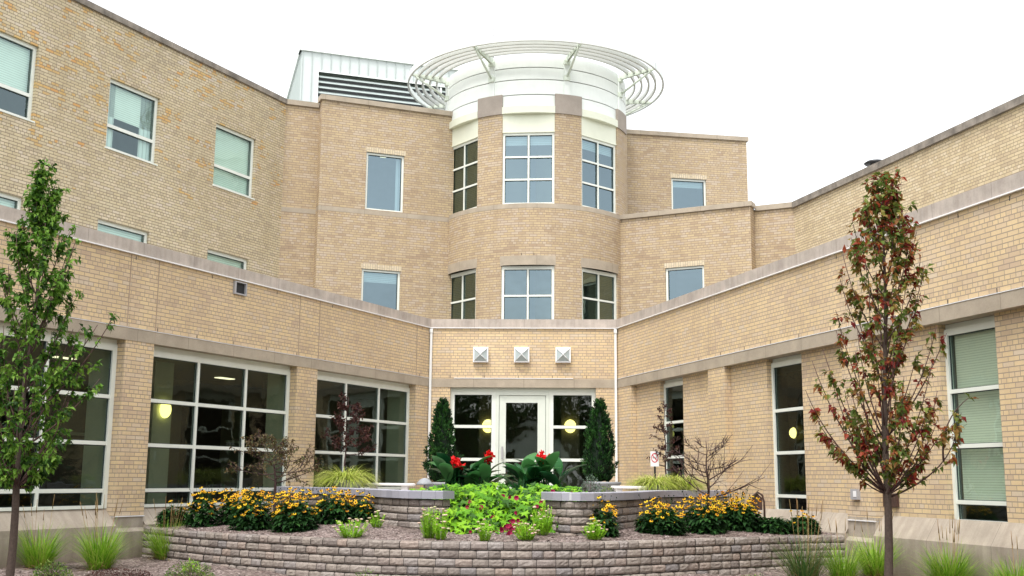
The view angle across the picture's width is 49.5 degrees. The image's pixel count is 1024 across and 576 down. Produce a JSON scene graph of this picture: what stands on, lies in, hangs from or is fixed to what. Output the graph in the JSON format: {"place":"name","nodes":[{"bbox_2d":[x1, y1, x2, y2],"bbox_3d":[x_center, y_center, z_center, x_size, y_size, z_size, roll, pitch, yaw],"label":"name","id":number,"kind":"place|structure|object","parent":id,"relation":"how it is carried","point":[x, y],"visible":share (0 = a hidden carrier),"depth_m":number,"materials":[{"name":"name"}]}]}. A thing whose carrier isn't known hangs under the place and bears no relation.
{"place":"outdoors","nodes":[
{"label":"outdoors","id":0,"kind":"place"},
{"bbox_2d":[89,0,1023,209],"label":"sky","id":1,"kind":"structure","parent":0,"point":[819,90],"materials":[{"name":"white"}]},
{"label":"terrace","id":2,"kind":"structure","parent":0,"visible":0},
{"bbox_2d":[329,480,362,487],"bbox_3d":[-3.152,3.801,21.005,0.648,0.340,0.648,0,-10,0],"label":"plant pot","id":3,"kind":"object","parent":2,"relation":"on","point":[347,486],"visible":0.34,"depth_m":20.76,"materials":[{"name":"grey plastic"}]},
{"bbox_2d":[309,464,382,488],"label":"forest grass","id":4,"kind":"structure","parent":3,"relation":"in","point":[340,476],"depth_m":20.74,"materials":[{"name":"green plant"}]},
{"bbox_2d":[321,391,375,469],"bbox_3d":[-3.222,3.143,22.405,1.062,2.114,1.147,10,-13,-43],"label":"purple maple","id":5,"kind":"object","parent":2,"relation":"on","point":[342,422],"visible":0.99,"depth_m":22.44,"materials":[{"name":"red plant"}]},
{"bbox_2d":[363,483,415,489],"bbox_3d":[-2.378,3.927,21.543,1.010,0.285,0.440,0,-10,0],"label":"bench","id":6,"kind":"object","parent":2,"relation":"on","point":[404,486],"visible":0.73,"depth_m":21.37,"materials":[{"name":"white stone"}]},
{"bbox_2d":[416,478,432,490],"bbox_3d":[-1.550,3.562,19.679,0.300,0.390,0.295,0,-10,0],"label":"path light","id":7,"kind":"object","parent":2,"relation":"on","point":[424,481],"visible":0.9,"depth_m":19.61,"materials":[{"name":"grey plastic"}]},
{"bbox_2d":[426,482,446,487],"bbox_3d":[-1.536,4.365,24.107,0.734,0.300,0.734,0,-10,0],"label":"plant pot","id":8,"kind":"object","parent":2,"relation":"on","point":[435,484],"visible":0.27,"depth_m":23.79,"materials":[{"name":"grey plastic"}]},
{"bbox_2d":[422,397,463,481],"bbox_3d":[-1.551,3.324,24.302,0.860,1.898,0.792,-3,-10,18],"label":"arborvitae","id":9,"kind":"object","parent":8,"relation":"on","point":[442,424],"visible":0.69,"depth_m":24.16,"materials":[{"name":"green plant"}]},
{"bbox_2d":[428,450,512,489],"bbox_3d":[-0.695,3.167,18.681,1.534,0.906,1.176,0,-10,0],"label":"canna","id":10,"kind":"object","parent":2,"relation":"on","point":[452,470],"visible":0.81,"depth_m":18.60,"materials":[{"name":"green plant"}]},
{"bbox_2d":[492,450,586,492],"bbox_3d":[0.348,3.172,18.698,1.280,0.918,1.354,8,-12,-36],"label":"canna","id":11,"kind":"object","parent":2,"relation":"on","point":[528,471],"visible":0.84,"depth_m":18.65,"materials":[{"name":"green plant"}]},
{"bbox_2d":[579,474,601,491],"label":"grey shrub","id":12,"kind":"object","parent":2,"relation":"on","point":[591,487],"visible":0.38,"depth_m":19.65,"materials":[{"name":"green plant"}]},
{"bbox_2d":[584,482,620,491],"bbox_3d":[1.964,4.375,24.110,0.821,0.340,0.821,0,-10,0],"label":"plant pot","id":13,"kind":"object","parent":2,"relation":"on","point":[606,484],"visible":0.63,"depth_m":23.80,"materials":[{"name":"grey plastic"}]},
{"bbox_2d":[580,397,619,481],"bbox_3d":[1.870,3.319,24.276,0.869,1.902,0.904,-6,-11,32],"label":"arborvitae","id":14,"kind":"object","parent":13,"relation":"on","point":[598,451],"visible":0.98,"depth_m":24.09,"materials":[{"name":"green plant"}]},
{"bbox_2d":[602,485,615,491],"bbox_3d":[1.688,3.621,19.568,0.374,0.336,0.355,0,-10,0],"label":"petunia","id":15,"kind":"object","parent":2,"relation":"on","point":[604,489],"visible":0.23,"depth_m":19.56,"materials":[{"name":"green plant"}]},
{"bbox_2d":[611,486,648,491],"bbox_3d":[2.179,3.801,20.556,0.700,0.275,0.440,0,-10,0],"label":"bench","id":16,"kind":"object","parent":2,"relation":"on","point":[618,488],"visible":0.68,"depth_m":20.38,"materials":[{"name":"white stone"}]},
{"bbox_2d":[650,451,658,477],"bbox_3d":[2.864,3.759,22.288,0.170,0.955,0.044,0,-10,0],"label":"sign","id":17,"kind":"object","parent":2,"relation":"on","point":[654,459],"visible":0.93,"depth_m":22.32,"materials":[{"name":"white metal"}]},
{"bbox_2d":[642,485,670,489],"bbox_3d":[2.688,3.827,20.756,0.562,0.300,0.562,0,-10,0],"label":"plant pot","id":18,"kind":"object","parent":2,"relation":"on","point":[657,487],"visible":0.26,"depth_m":20.53,"materials":[{"name":"grey plastic"}]},
{"bbox_2d":[624,472,689,490],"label":"forest grass","id":19,"kind":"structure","parent":18,"relation":"in","point":[651,481],"depth_m":20.48,"materials":[{"name":"plant"}]},
{"bbox_2d":[656,474,711,493],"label":"forest grass","id":20,"kind":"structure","parent":18,"relation":"in","point":[697,483],"depth_m":20.75,"materials":[{"name":"plant"}]},
{"bbox_2d":[646,400,681,476],"bbox_3d":[3.071,3.262,22.411,0.728,1.983,0.541,0,-10,0],"label":"purple maple","id":21,"kind":"object","parent":2,"relation":"on","point":[664,448],"visible":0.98,"depth_m":22.39,"materials":[{"name":"red plant"}]},
{"label":"ground","id":22,"kind":"structure","parent":0,"visible":0},
{"bbox_2d":[0,557,894,575],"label":"mulch bed","id":23,"kind":"object","parent":22,"relation":"on","point":[151,566],"visible":0.08,"depth_m":15.90,"materials":[{"name":"brown wood"}]},
{"bbox_2d":[6,494,73,570],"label":"ornamental grass","id":24,"kind":"object","parent":23,"relation":"on","point":[37,554],"depth_m":15.76,"materials":[{"name":"green plant"}]},
{"bbox_2d":[30,559,73,575],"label":"shrub","id":25,"kind":"object","parent":23,"relation":"on","point":[61,572],"visible":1,"depth_m":14.50,"materials":[{"name":"green plant"}]},
{"bbox_2d":[0,157,120,575],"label":"pear tree","id":26,"kind":"object","parent":23,"relation":"on","point":[44,217],"visible":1,"depth_m":12.51,"materials":[{"name":"green plant"}]},
{"bbox_2d":[65,492,144,570],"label":"ornamental grass","id":27,"kind":"object","parent":23,"relation":"on","point":[100,556],"depth_m":15.94,"materials":[{"name":"green plant"}]},
{"bbox_2d":[88,567,152,575],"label":"heather","id":28,"kind":"object","parent":23,"relation":"on","point":[125,573],"visible":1,"depth_m":14.66,"materials":[{"name":"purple plant"}]},
{"bbox_2d":[125,497,186,559],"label":"ornamental grass","id":29,"kind":"object","parent":23,"relation":"on","point":[158,551],"depth_m":17.39,"materials":[{"name":"green plant"}]},
{"bbox_2d":[164,560,215,575],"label":"shrub","id":30,"kind":"object","parent":23,"relation":"on","point":[200,573],"visible":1,"depth_m":14.65,"materials":[{"name":"green plant"}]},
{"bbox_2d":[183,558,200,571],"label":"shrub","id":31,"kind":"object","parent":23,"relation":"on","point":[192,566],"visible":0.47,"depth_m":15.54,"materials":[{"name":"green plant"}]},
{"bbox_2d":[743,495,849,575],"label":"ornamental grass","id":32,"kind":"object","parent":23,"relation":"on","point":[804,568],"depth_m":14.81,"materials":[{"name":"green plant"}]},
{"bbox_2d":[817,518,875,575],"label":"ornamental grass","id":33,"kind":"object","parent":23,"relation":"on","point":[847,570],"depth_m":15.07,"materials":[{"name":"green plant"}]},
{"bbox_2d":[834,505,911,575],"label":"ornamental grass","id":34,"kind":"object","parent":23,"relation":"on","point":[875,565],"depth_m":15.45,"materials":[{"name":"green plant"}]},
{"bbox_2d":[805,165,978,575],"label":"pear tree","id":35,"kind":"object","parent":23,"relation":"on","point":[889,209],"visible":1,"depth_m":12.72,"materials":[{"name":"plant"}]},
{"bbox_2d":[901,514,991,575],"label":"ornamental grass","id":36,"kind":"object","parent":23,"relation":"on","point":[944,568],"depth_m":14.13,"materials":[{"name":"green plant"}]},
{"bbox_2d":[972,534,1023,575],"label":"ornamental grass","id":37,"kind":"object","parent":23,"relation":"on","point":[1019,573],"depth_m":12.98,"materials":[{"name":"green plant"}]},
{"bbox_2d":[142,526,844,575],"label":"retaining wall","id":38,"kind":"structure","parent":22,"relation":"on","point":[301,556],"depth_m":15.16,"materials":[{"name":"grey stone"}]},
{"bbox_2d":[2,516,860,575],"bbox_3d":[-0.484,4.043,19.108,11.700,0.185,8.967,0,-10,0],"label":"raised mulch bed","id":39,"kind":"object","parent":38,"relation":"in","point":[401,534],"visible":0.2,"depth_m":15.95,"materials":[{"name":"brown wood"}]},
{"bbox_2d":[154,497,188,527],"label":"coneflower clump","id":40,"kind":"object","parent":39,"relation":"on","point":[165,520],"visible":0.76,"depth_m":18.06,"materials":[{"name":"green plant"}]},
{"bbox_2d":[184,482,220,527],"bbox_3d":[-4.943,3.519,17.810,0.624,0.800,0.641,0,-10,0],"label":"coneflower clump","id":41,"kind":"object","parent":39,"relation":"on","point":[202,518],"visible":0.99,"depth_m":17.69,"materials":[{"name":"green plant"}]},
{"bbox_2d":[215,484,246,524],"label":"coneflower clump","id":42,"kind":"object","parent":39,"relation":"on","point":[226,513],"visible":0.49,"depth_m":17.99,"materials":[{"name":"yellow plant"}]},
{"bbox_2d":[225,483,274,530],"bbox_3d":[-3.970,3.398,17.072,0.781,0.809,0.794,-6,-12,32],"label":"coneflower clump","id":43,"kind":"object","parent":39,"relation":"on","point":[256,514],"visible":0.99,"depth_m":16.88,"materials":[{"name":"green plant"}]},
{"bbox_2d":[224,429,323,510],"bbox_3d":[-3.701,3.057,17.855,1.716,1.585,1.400,-8,-13,41],"label":"crab apple","id":44,"kind":"object","parent":39,"relation":"on","point":[278,450],"visible":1,"depth_m":17.75,"materials":[{"name":"red plant"}]},
{"bbox_2d":[268,482,319,532],"bbox_3d":[-3.257,3.322,16.671,0.818,0.801,0.812,0,-10,0],"label":"coneflower clump","id":45,"kind":"object","parent":39,"relation":"on","point":[290,515],"visible":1,"depth_m":16.48,"materials":[{"name":"green plant"}]},
{"bbox_2d":[312,483,355,524],"bbox_3d":[-2.790,3.422,17.424,0.760,0.722,0.766,0,-10,0],"label":"coneflower clump","id":46,"kind":"object","parent":39,"relation":"on","point":[334,509],"visible":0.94,"depth_m":17.24,"materials":[{"name":"green plant"}]},
{"bbox_2d":[332,518,369,538],"bbox_3d":[-2.230,3.327,15.395,0.532,0.282,0.497,0,-10,0],"label":"sedum","id":47,"kind":"object","parent":39,"relation":"on","point":[345,532],"visible":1,"depth_m":15.35,"materials":[{"name":"green plant"}]},
{"bbox_2d":[344,489,376,522],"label":"coneflower clump","id":48,"kind":"object","parent":39,"relation":"on","point":[365,510],"visible":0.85,"depth_m":17.43,"materials":[{"name":"green plant"}]},
{"bbox_2d":[276,486,453,529],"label":"terrace wall","id":49,"kind":"structure","parent":39,"relation":"on","point":[398,508],"depth_m":16.87,"materials":[{"name":"grey stone"}]},
{"bbox_2d":[368,510,385,527],"bbox_3d":[-2.022,3.442,16.545,0.281,0.268,0.191,0,-10,0],"label":"sedum","id":50,"kind":"object","parent":39,"relation":"on","point":[373,522],"visible":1,"depth_m":16.53,"materials":[{"name":"green plant"}]},
{"bbox_2d":[417,506,439,538],"bbox_3d":[-1.119,3.202,15.175,0.308,0.442,0.292,-7,-12,39],"label":"sedum","id":51,"kind":"object","parent":39,"relation":"on","point":[427,527],"visible":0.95,"depth_m":15.13,"materials":[{"name":"green plant"}]},
{"bbox_2d":[431,508,449,539],"bbox_3d":[-0.959,3.197,15.033,0.275,0.426,0.260,0,-10,0],"label":"sedum","id":52,"kind":"object","parent":39,"relation":"on","point":[437,532],"visible":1,"depth_m":14.97,"materials":[{"name":"green plant"}]},
{"bbox_2d":[407,498,536,526],"bbox_3d":[-0.502,3.540,17.452,3.045,0.500,2.100,0,-10,0],"label":"sloping bed","id":53,"kind":"object","parent":39,"relation":"on","point":[524,516],"visible":0.02,"depth_m":17.09,"materials":[{"name":"brown soil"}]},
{"bbox_2d":[475,519,494,540],"bbox_3d":[-0.356,3.269,14.997,0.284,0.307,0.260,0,-10,0],"label":"sedum","id":54,"kind":"object","parent":39,"relation":"on","point":[482,532],"visible":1,"depth_m":14.97,"materials":[{"name":"green plant"}]},
{"bbox_2d":[409,480,586,533],"bbox_3d":[-0.195,3.405,16.682,2.852,1.034,2.223,0,-10,0],"label":"sweet potato vine","id":55,"kind":"object","parent":39,"relation":"on","point":[522,505],"visible":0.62,"depth_m":16.55,"materials":[{"name":"green plant"}]},
{"bbox_2d":[453,489,571,534],"bbox_3d":[0.061,3.377,16.365,1.855,0.817,1.624,0,-10,0],"label":"petunia","id":56,"kind":"object","parent":39,"relation":"on","point":[509,528],"visible":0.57,"depth_m":15.91,"materials":[{"name":"pink plant"}]},
{"bbox_2d":[512,520,539,540],"bbox_3d":[0.192,3.288,15.075,0.382,0.279,0.382,0,-10,0],"label":"sedum","id":57,"kind":"object","parent":39,"relation":"on","point":[523,533],"visible":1,"depth_m":15.02,"materials":[{"name":"green plant"}]},
{"bbox_2d":[530,499,554,535],"bbox_3d":[0.430,3.220,15.582,0.366,0.502,0.329,0,-10,0],"label":"sedum","id":58,"kind":"object","parent":39,"relation":"on","point":[542,524],"visible":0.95,"depth_m":15.54,"materials":[{"name":"green plant"}]},
{"bbox_2d":[581,518,607,539],"bbox_3d":[1.137,3.322,15.329,0.350,0.316,0.383,5,-11,-23],"label":"sedum","id":59,"kind":"object","parent":39,"relation":"on","point":[593,535],"visible":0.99,"depth_m":15.28,"materials":[{"name":"green plant"}]},
{"bbox_2d":[589,494,621,537],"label":"coneflower clump","id":60,"kind":"object","parent":39,"relation":"on","point":[605,517],"visible":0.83,"depth_m":15.81,"materials":[{"name":"green plant"}]},
{"bbox_2d":[541,490,731,535],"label":"terrace wall","id":61,"kind":"structure","parent":39,"relation":"on","point":[572,512],"depth_m":16.26,"materials":[{"name":"grey stone"}]},
{"bbox_2d":[633,494,690,535],"bbox_3d":[2.210,3.399,16.506,0.857,0.650,0.877,0,-10,0],"label":"coneflower clump","id":62,"kind":"object","parent":39,"relation":"on","point":[668,521],"visible":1,"depth_m":16.32,"materials":[{"name":"green plant"}]},
{"bbox_2d":[681,490,730,534],"bbox_3d":[2.956,3.485,17.113,0.808,0.738,0.825,0,-10,0],"label":"coneflower clump","id":63,"kind":"object","parent":39,"relation":"on","point":[699,520],"visible":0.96,"depth_m":16.92,"materials":[{"name":"green plant"}]},
{"bbox_2d":[665,431,770,525],"bbox_3d":[3.258,3.035,17.392,1.677,1.547,1.513,0,-10,0],"label":"bare tree","id":64,"kind":"object","parent":39,"relation":"on","point":[697,461],"visible":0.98,"depth_m":17.34,"materials":[{"name":"brown plant"}]},
{"bbox_2d":[710,485,764,532],"bbox_3d":[3.561,3.545,17.660,0.948,0.800,0.932,0,-10,0],"label":"coneflower clump","id":65,"kind":"object","parent":39,"relation":"on","point":[740,518],"visible":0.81,"depth_m":17.39,"materials":[{"name":"green plant"}]},
{"bbox_2d":[751,491,765,519],"bbox_3d":[4.175,3.747,18.845,0.245,0.598,0.038,0,-10,0],"label":"garden ornament","id":66,"kind":"object","parent":39,"relation":"on","point":[759,504],"visible":0.6,"depth_m":18.87,"materials":[{"name":"metal"}]},
{"bbox_2d":[753,512,790,534],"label":"coneflower clump","id":67,"kind":"object","parent":39,"relation":"on","point":[775,525],"visible":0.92,"depth_m":17.36,"materials":[{"name":"green plant"}]},
{"bbox_2d":[783,510,821,534],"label":"coneflower clump","id":68,"kind":"object","parent":39,"relation":"on","point":[801,524],"visible":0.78,"depth_m":17.45,"materials":[{"name":"green plant"}]},
{"bbox_2d":[0,0,1023,575],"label":"brick building","id":69,"kind":"structure","parent":22,"relation":"on","point":[360,224],"depth_m":25.74,"materials":[{"name":"brick"}]},
{"bbox_2d":[0,193,20,209],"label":"window","id":70,"kind":"structure","parent":69,"relation":"in","point":[7,200],"depth_m":22.60,"materials":[{"name":"glass"}]},
{"bbox_2d":[0,32,36,119],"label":"window","id":71,"kind":"structure","parent":69,"relation":"in","point":[17,57],"depth_m":23.11,"materials":[{"name":"glass"}]},
{"bbox_2d":[0,391,60,478],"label":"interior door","id":72,"kind":"structure","parent":69,"relation":"in","point":[27,401],"depth_m":22.06,"materials":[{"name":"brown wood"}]},
{"bbox_2d":[0,458,82,505],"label":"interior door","id":73,"kind":"structure","parent":69,"relation":"in","point":[68,474],"depth_m":20.51,"materials":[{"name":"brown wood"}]},
{"bbox_2d":[0,328,117,510],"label":"window","id":74,"kind":"structure","parent":69,"relation":"in","point":[103,490],"depth_m":17.60,"materials":[{"name":"paint"}]},
{"bbox_2d":[97,219,146,242],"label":"window","id":75,"kind":"structure","parent":69,"relation":"in","point":[103,226],"depth_m":25.30,"materials":[{"name":"glass"}]},
{"bbox_2d":[106,79,157,162],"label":"window","id":76,"kind":"structure","parent":69,"relation":"in","point":[132,113],"depth_m":26.09,"materials":[{"name":"glass"}]},
{"bbox_2d":[160,404,170,417],"bbox_3d":[-6.839,2.401,21.954,0.140,0.340,0.300,-4,-11,25],"label":"sconce","id":77,"kind":"object","parent":69,"relation":"attached to","point":[165,410],"visible":0.87,"depth_m":21.87,"materials":[{"name":"yellow glass"}]},
{"bbox_2d":[177,406,221,499],"bbox_3d":[-7.447,3.949,26.524,0.140,2.160,1.250,-4,-11,25],"label":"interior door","id":78,"kind":"structure","parent":69,"relation":"in","point":[208,419],"depth_m":26.45,"materials":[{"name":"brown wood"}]},
{"bbox_2d":[144,350,289,506],"bbox_3d":[-5.363,2.648,20.389,0.082,2.630,4.020,-4,-11,25],"label":"window","id":79,"kind":"structure","parent":69,"relation":"in","point":[193,447],"depth_m":20.25,"materials":[{"name":"paint"}]},
{"bbox_2d":[207,249,246,269],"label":"window","id":80,"kind":"structure","parent":69,"relation":"in","point":[215,256],"depth_m":28.47,"materials":[{"name":"glass"}]},
{"bbox_2d":[193,462,263,501],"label":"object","id":81,"kind":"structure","parent":69,"relation":"in","point":[209,472],"depth_m":24.73,"materials":[{"name":"brown wood"}]},
{"bbox_2d":[213,124,253,196],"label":"window","id":82,"kind":"structure","parent":69,"relation":"in","point":[233,159],"depth_m":29.00,"materials":[{"name":"glass"}]},
{"bbox_2d":[233,281,246,295],"bbox_3d":[-5.096,0.009,20.835,0.050,0.245,0.340,-4,-11,25],"label":"vent","id":83,"kind":"object","parent":69,"relation":"attached to","point":[239,288],"visible":1,"depth_m":20.85,"materials":[{"name":"grey metal"}]},
{"bbox_2d":[243,412,265,462],"bbox_3d":[-6.459,4.307,28.570,0.140,2.160,1.250,-4,-11,25],"label":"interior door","id":84,"kind":"structure","parent":69,"relation":"in","point":[254,421],"depth_m":28.30,"materials":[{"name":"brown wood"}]},
{"bbox_2d":[315,375,409,489],"bbox_3d":[-3.343,3.381,24.575,0.082,2.630,4.010,-4,-11,25],"label":"window","id":85,"kind":"structure","parent":69,"relation":"in","point":[345,382],"depth_m":25.17,"materials":[{"name":"paint"}]},
{"bbox_2d":[361,269,399,309],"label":"window","id":86,"kind":"structure","parent":69,"relation":"in","point":[379,287],"depth_m":32.97,"materials":[{"name":"glass"}]},
{"bbox_2d":[365,152,403,212],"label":"window","id":87,"kind":"structure","parent":69,"relation":"in","point":[384,176],"depth_m":33.54,"materials":[{"name":"glass"}]},
{"bbox_2d":[427,328,432,478],"bbox_3d":[-1.994,2.969,26.936,0.078,4.000,0.075,0,-10,0],"label":"downpipe","id":88,"kind":"object","parent":69,"relation":"attached to","point":[430,384],"visible":0.78,"depth_m":27.03,"materials":[{"name":"white metal"}]},
{"bbox_2d":[450,392,495,480],"bbox_3d":[-0.956,3.758,26.960,1.110,2.470,0.082,0,-10,2],"label":"window","id":89,"kind":"structure","parent":69,"relation":"in","point":[493,394],"depth_m":27.02,"materials":[{"name":"paint"}]},
{"bbox_2d":[473,347,488,362],"bbox_3d":[-0.762,1.617,27.037,0.374,0.370,0.253,0,-10,0],"label":"wall lamp","id":90,"kind":"object","parent":69,"relation":"attached to","point":[480,354],"visible":1,"depth_m":27.03,"materials":[{"name":"white metal"}]},
{"bbox_2d":[482,420,490,432],"bbox_3d":[-0.634,3.646,29.345,0.310,0.350,0.143,0,-10,0],"label":"sconce","id":91,"kind":"object","parent":69,"relation":"attached to","point":[486,422],"visible":0.52,"depth_m":29.30,"materials":[{"name":"yellow glass"}]},
{"bbox_2d":[451,269,524,318],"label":"window","id":92,"kind":"structure","parent":69,"relation":"in","point":[463,299],"depth_m":30.93,"materials":[{"name":"glass"}]},
{"bbox_2d":[453,136,525,213],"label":"window","id":93,"kind":"structure","parent":69,"relation":"in","point":[465,154],"depth_m":31.69,"materials":[{"name":"glass"}]},
{"bbox_2d":[514,347,528,362],"bbox_3d":[0.238,1.618,26.997,0.374,0.370,0.253,0,-10,0],"label":"wall lamp","id":94,"kind":"object","parent":69,"relation":"attached to","point":[521,354],"visible":1,"depth_m":26.99,"materials":[{"name":"white metal"}]},
{"bbox_2d":[499,396,545,488],"bbox_3d":[0.248,3.800,26.881,1.121,2.380,0.134,0,-10,0],"label":"door","id":95,"kind":"structure","parent":69,"relation":"in","point":[541,400],"depth_m":26.97,"materials":[{"name":"paint"}]},
{"bbox_2d":[501,266,553,318],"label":"window","id":96,"kind":"structure","parent":69,"relation":"in","point":[529,295],"depth_m":30.11,"materials":[{"name":"paint"}]},
{"bbox_2d":[502,132,553,203],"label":"window","id":97,"kind":"structure","parent":69,"relation":"in","point":[531,140],"depth_m":30.79,"materials":[{"name":"paint"}]},
{"bbox_2d":[555,347,570,362],"bbox_3d":[1.242,1.619,26.957,0.374,0.370,0.253,0,-10,0],"label":"wall lamp","id":98,"kind":"object","parent":69,"relation":"attached to","point":[562,354],"visible":1,"depth_m":26.95,"materials":[{"name":"white metal"}]},
{"bbox_2d":[565,420,575,432],"bbox_3d":[1.534,3.639,29.260,0.310,0.350,0.143,0,-10,0],"label":"sconce","id":99,"kind":"object","parent":69,"relation":"attached to","point":[569,422],"visible":0.54,"depth_m":29.22,"materials":[{"name":"yellow glass"}]},
{"bbox_2d":[549,392,595,491],"bbox_3d":[1.462,3.761,26.863,1.130,2.470,0.082,0,-10,2],"label":"window","id":100,"kind":"structure","parent":69,"relation":"in","point":[551,394],"depth_m":26.94,"materials":[{"name":"paint"}]},
{"bbox_2d":[535,268,615,318],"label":"window","id":101,"kind":"structure","parent":69,"relation":"in","point":[598,287],"depth_m":31.11,"materials":[{"name":"glass"}]},
{"bbox_2d":[536,136,615,213],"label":"window","id":102,"kind":"structure","parent":69,"relation":"in","point":[598,157],"depth_m":31.70,"materials":[{"name":"glass"}]},
{"bbox_2d":[614,329,617,481],"bbox_3d":[2.502,2.975,26.756,0.078,4.000,0.075,0,-10,0],"label":"downpipe","id":103,"kind":"object","parent":69,"relation":"attached to","point":[615,376],"visible":0.78,"depth_m":26.81,"materials":[{"name":"white metal"}]},
{"bbox_2d":[664,380,683,475],"bbox_3d":[3.574,3.284,24.059,0.082,2.500,1.210,3,-10,-16],"label":"window","id":104,"kind":"structure","parent":69,"relation":"in","point":[679,383],"depth_m":24.53,"materials":[{"name":"paint"}]},
{"bbox_2d":[666,265,703,300],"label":"window","id":105,"kind":"structure","parent":69,"relation":"in","point":[680,281],"depth_m":32.80,"materials":[{"name":"glass"}]},
{"bbox_2d":[671,178,705,208],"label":"window","id":106,"kind":"structure","parent":69,"relation":"in","point":[686,193],"depth_m":36.17,"materials":[{"name":"glass"}]},
{"bbox_2d":[771,358,806,510],"bbox_3d":[4.903,2.588,19.457,0.082,2.660,1.210,3,-10,-16],"label":"window","id":107,"kind":"structure","parent":69,"relation":"in","point":[797,361],"depth_m":19.86,"materials":[{"name":"paint"}]},
{"bbox_2d":[789,428,797,437],"bbox_3d":[5.750,2.965,22.745,0.140,0.220,0.200,3,-10,-16],"label":"sconce","id":108,"kind":"object","parent":69,"relation":"attached to","point":[793,432],"visible":1,"depth_m":22.69,"materials":[{"name":"yellow glass"}]},
{"bbox_2d":[850,489,860,499],"bbox_3d":[5.253,3.157,17.010,0.065,0.160,0.180,3,-10,-16],"label":"electrical box","id":109,"kind":"object","parent":69,"relation":"attached to","point":[854,494],"visible":0.95,"depth_m":16.95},
{"bbox_2d":[864,159,880,166],"bbox_3d":[9.020,-2.874,27.595,0.540,0.640,0.540,0,-10,0],"label":"roof vent","id":110,"kind":"object","parent":69,"relation":"on","point":[869,162],"visible":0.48,"depth_m":27.47,"materials":[{"name":"black metal"}]},
{"bbox_2d":[883,494,899,506],"bbox_3d":[5.578,3.127,16.376,0.065,0.190,0.330,3,-10,-16],"label":"access plate","id":111,"kind":"object","parent":69,"relation":"attached to","point":[895,501],"visible":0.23,"depth_m":16.24,"materials":[{"name":"metal"}]},
{"bbox_2d":[944,320,1007,521],"bbox_3d":[6.264,1.813,14.856,0.137,2.660,1.150,3,-10,-16],"label":"window","id":112,"kind":"structure","parent":69,"relation":"in","point":[975,344],"depth_m":14.98,"materials":[{"name":"glass"}]}
]}

